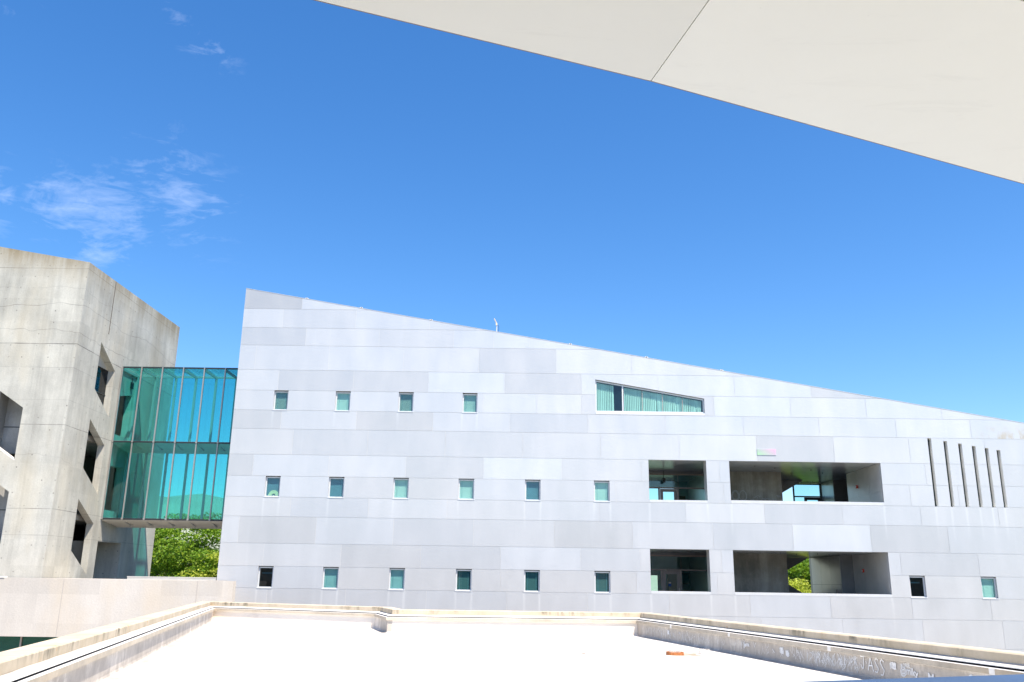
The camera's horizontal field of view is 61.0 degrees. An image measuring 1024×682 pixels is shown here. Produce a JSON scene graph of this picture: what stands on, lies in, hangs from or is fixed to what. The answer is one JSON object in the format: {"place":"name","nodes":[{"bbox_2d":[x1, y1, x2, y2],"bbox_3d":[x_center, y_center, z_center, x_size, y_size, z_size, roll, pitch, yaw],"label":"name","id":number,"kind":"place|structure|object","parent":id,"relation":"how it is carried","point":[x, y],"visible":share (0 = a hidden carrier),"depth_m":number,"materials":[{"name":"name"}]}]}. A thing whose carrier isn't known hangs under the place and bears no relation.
{"place":"outdoors","nodes":[
{"label":"outdoors","id":0,"kind":"place"},
{"bbox_2d":[0,247,179,578],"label":"concrete tower","id":1,"kind":"structure","parent":0,"point":[76,336],"depth_m":41.22,"materials":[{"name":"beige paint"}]},
{"bbox_2d":[95,366,107,404],"bbox_3d":[-20.742,2.417,43.116,0.350,2.370,1.820,1,-16,0],"label":"window","id":2,"kind":"structure","parent":1,"relation":"in","point":[101,378],"depth_m":43.62,"materials":[{"name":"blue glass"}]},
{"bbox_2d":[101,366,237,528],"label":"glass bridge","id":3,"kind":"structure","parent":1,"relation":"attached to","point":[167,448],"depth_m":44.79,"materials":[{"name":"teal glass"}]},
{"bbox_2d":[0,576,235,651],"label":"cream wing","id":4,"kind":"structure","parent":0,"point":[34,610],"depth_m":34.53,"materials":[{"name":"beige concrete"}]},
{"bbox_2d":[0,636,57,651],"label":"window","id":5,"kind":"structure","parent":4,"relation":"in","point":[6,642],"depth_m":34.53,"materials":[{"name":"teal glass"}]},
{"bbox_2d":[157,494,790,590],"bbox_3d":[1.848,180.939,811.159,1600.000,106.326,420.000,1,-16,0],"label":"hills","id":6,"kind":"structure","parent":0,"point":[195,505],"depth_m":737.83,"materials":[{"name":"green plant"}]},
{"bbox_2d":[0,0,1023,500],"label":"sky","id":7,"kind":"structure","parent":0,"point":[197,154],"materials":[{"name":"blue"}]},
{"bbox_2d":[217,288,1023,651],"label":"metal clad building","id":8,"kind":"structure","parent":0,"point":[401,462],"depth_m":41.87,"materials":[{"name":"grey metal"}]},
{"bbox_2d":[256,567,273,587],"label":"window","id":9,"kind":"structure","parent":8,"relation":"in","point":[265,577],"depth_m":40.66,"materials":[{"name":"black glass"}]},
{"bbox_2d":[263,477,280,496],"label":"window","id":10,"kind":"structure","parent":8,"relation":"in","point":[270,483],"depth_m":41.85,"materials":[{"name":"teal glass"}]},
{"bbox_2d":[272,391,288,409],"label":"window","id":11,"kind":"structure","parent":8,"relation":"in","point":[282,392],"depth_m":42.95,"materials":[{"name":"teal glass"}]},
{"bbox_2d":[321,568,338,588],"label":"window","id":12,"kind":"structure","parent":8,"relation":"in","point":[330,575],"depth_m":40.68,"materials":[{"name":"teal glass"}]},
{"bbox_2d":[327,478,343,497],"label":"window","id":13,"kind":"structure","parent":8,"relation":"in","point":[335,479],"depth_m":41.81,"materials":[{"name":"teal glass"}]},
{"bbox_2d":[334,392,350,410],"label":"window","id":14,"kind":"structure","parent":8,"relation":"in","point":[342,398],"depth_m":42.94,"materials":[{"name":"teal glass"}]},
{"bbox_2d":[388,569,404,589],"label":"window","id":15,"kind":"structure","parent":8,"relation":"in","point":[397,576],"depth_m":40.67,"materials":[{"name":"teal glass"}]},
{"bbox_2d":[392,479,408,498],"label":"window","id":16,"kind":"structure","parent":8,"relation":"in","point":[401,486],"depth_m":41.79,"materials":[{"name":"teal glass"}]},
{"bbox_2d":[398,393,413,411],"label":"window","id":17,"kind":"structure","parent":8,"relation":"in","point":[411,394],"depth_m":42.93,"materials":[{"name":"teal glass"}]},
{"bbox_2d":[455,570,471,590],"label":"window","id":18,"kind":"structure","parent":8,"relation":"in","point":[463,577],"depth_m":40.65,"materials":[{"name":"teal glass"}]},
{"bbox_2d":[458,479,473,499],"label":"window","id":19,"kind":"structure","parent":8,"relation":"in","point":[466,487],"depth_m":41.78,"materials":[{"name":"teal glass"}]},
{"bbox_2d":[462,394,477,412],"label":"window","id":20,"kind":"structure","parent":8,"relation":"in","point":[468,407],"depth_m":42.91,"materials":[{"name":"teal glass"}]},
{"bbox_2d":[524,571,539,591],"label":"window","id":21,"kind":"structure","parent":8,"relation":"in","point":[531,578],"depth_m":40.63,"materials":[{"name":"teal glass"}]},
{"bbox_2d":[525,480,540,500],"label":"window","id":22,"kind":"structure","parent":8,"relation":"in","point":[529,486],"depth_m":41.76,"materials":[{"name":"teal glass"}]},
{"bbox_2d":[594,481,609,501],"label":"window","id":23,"kind":"structure","parent":8,"relation":"in","point":[601,489],"depth_m":41.74,"materials":[{"name":"teal glass"}]},
{"bbox_2d":[594,572,610,593],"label":"window","id":24,"kind":"structure","parent":8,"relation":"in","point":[602,579],"depth_m":40.62,"materials":[{"name":"teal glass"}]},
{"bbox_2d":[595,380,704,415],"bbox_3d":[6.784,2.820,42.913,5.346,1.733,0.236,1,-16,0],"label":"window","id":25,"kind":"structure","parent":8,"relation":"in","point":[604,406],"depth_m":42.93,"materials":[{"name":"teal glass"}]},
{"bbox_2d":[909,576,927,597],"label":"window","id":26,"kind":"structure","parent":8,"relation":"in","point":[917,585],"depth_m":40.51,"materials":[{"name":"black glass"}]},
{"bbox_2d":[927,439,935,505],"bbox_3d":[20.248,6.365,42.045,0.180,3.259,0.010,1,-16,0],"label":"slit window","id":27,"kind":"structure","parent":8,"relation":"in","point":[927,439],"depth_m":42.03,"materials":[{"name":"grey glass"}]},
{"bbox_2d":[943,442,951,506],"bbox_3d":[21.008,6.433,42.025,0.180,3.139,0.010,1,-16,0],"label":"slit window","id":28,"kind":"structure","parent":8,"relation":"in","point":[943,442],"depth_m":42.01,"materials":[{"name":"grey glass"}]},
{"bbox_2d":[958,444,966,506],"bbox_3d":[21.707,6.496,42.006,0.180,3.029,0.010,1,-16,0],"label":"slit window","id":29,"kind":"structure","parent":8,"relation":"in","point":[958,444],"depth_m":42.02,"materials":[{"name":"grey glass"}]},
{"bbox_2d":[972,447,980,506],"bbox_3d":[22.356,6.557,41.988,0.180,2.919,0.010,1,-16,0],"label":"slit window","id":30,"kind":"structure","parent":8,"relation":"in","point":[972,447],"depth_m":41.98,"materials":[{"name":"grey glass"}]},
{"bbox_2d":[985,449,992,506],"bbox_3d":[22.965,6.609,41.973,0.180,2.829,0.010,1,-16,0],"label":"slit window","id":31,"kind":"structure","parent":8,"relation":"in","point":[985,449],"depth_m":41.95,"materials":[{"name":"grey glass"}]},
{"bbox_2d":[981,577,997,598],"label":"window","id":32,"kind":"structure","parent":8,"relation":"in","point":[988,584],"depth_m":40.52,"materials":[{"name":"teal glass"}]},
{"bbox_2d":[997,451,1004,506],"bbox_3d":[23.524,6.660,41.958,0.180,2.739,0.010,1,-16,0],"label":"slit window","id":33,"kind":"structure","parent":8,"relation":"in","point":[997,451],"depth_m":41.96,"materials":[{"name":"grey glass"}]},
{"label":"paving","id":34,"kind":"structure","parent":0,"visible":0},
{"bbox_2d":[127,576,216,579],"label":"parapet wall","id":35,"kind":"structure","parent":34,"relation":"on","point":[173,578],"depth_m":40.51,"materials":[{"name":"concrete"}]},
{"bbox_2d":[0,601,1023,681],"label":"flat roof building","id":36,"kind":"structure","parent":34,"relation":"on","point":[208,641],"depth_m":14.17,"materials":[{"name":"beige paint"}]},
{"bbox_2d":[666,648,683,655],"bbox_3d":[2.928,5.586,15.621,0.330,0.106,0.330,1,-16,0],"label":"roof drain","id":37,"kind":"object","parent":36,"relation":"on","point":[675,653],"visible":1,"depth_m":15.50,"materials":[{"name":"metal"}]},
{"bbox_2d":[696,648,712,655],"bbox_3d":[3.478,5.620,15.714,0.320,0.106,0.320,1,-16,0],"label":"roof drain","id":38,"kind":"object","parent":36,"relation":"on","point":[705,653],"visible":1,"depth_m":15.64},
{"bbox_2d":[804,674,1023,681],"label":"blue rail","id":39,"kind":"object","parent":36,"relation":"on","point":[1005,678],"visible":1,"depth_m":3.03,"materials":[{"name":"metal"}]},
{"label":"ground","id":40,"kind":"structure","parent":0,"visible":0},
{"bbox_2d":[150,530,194,577],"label":"tree","id":41,"kind":"object","parent":40,"relation":"on","point":[154,575],"visible":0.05,"depth_m":68.24,"materials":[{"name":"green plant"}]},
{"bbox_2d":[150,512,221,576],"bbox_3d":[-24.734,19.678,63.501,10.070,14.369,9.836,1,-16,0],"label":"tree","id":42,"kind":"object","parent":40,"relation":"on","point":[194,552],"visible":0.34,"depth_m":62.85,"materials":[{"name":"green plant"}]},
{"bbox_2d":[178,552,218,576],"bbox_3d":[-20.650,20.330,59.997,5.885,11.332,5.735,1,-16,0],"label":"tree","id":43,"kind":"object","parent":40,"relation":"on","point":[213,572],"visible":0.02,"depth_m":60.70,"materials":[{"name":"green plant"}]},
{"bbox_2d":[788,558,810,588],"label":"tree","id":44,"kind":"object","parent":40,"relation":"on","point":[801,569],"visible":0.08,"depth_m":72.51,"materials":[{"name":"green plant"}]},
{"bbox_2d":[788,577,810,592],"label":"tree","id":45,"kind":"object","parent":40,"relation":"on","point":[798,584],"visible":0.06,"depth_m":69.20,"materials":[{"name":"green plant"}]},
{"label":"balcony floor","id":46,"kind":"structure","parent":0,"visible":0},
{"bbox_2d":[314,0,1023,183],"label":"white canopy","id":47,"kind":"object","parent":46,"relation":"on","point":[941,80],"visible":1,"depth_m":5.07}
]}

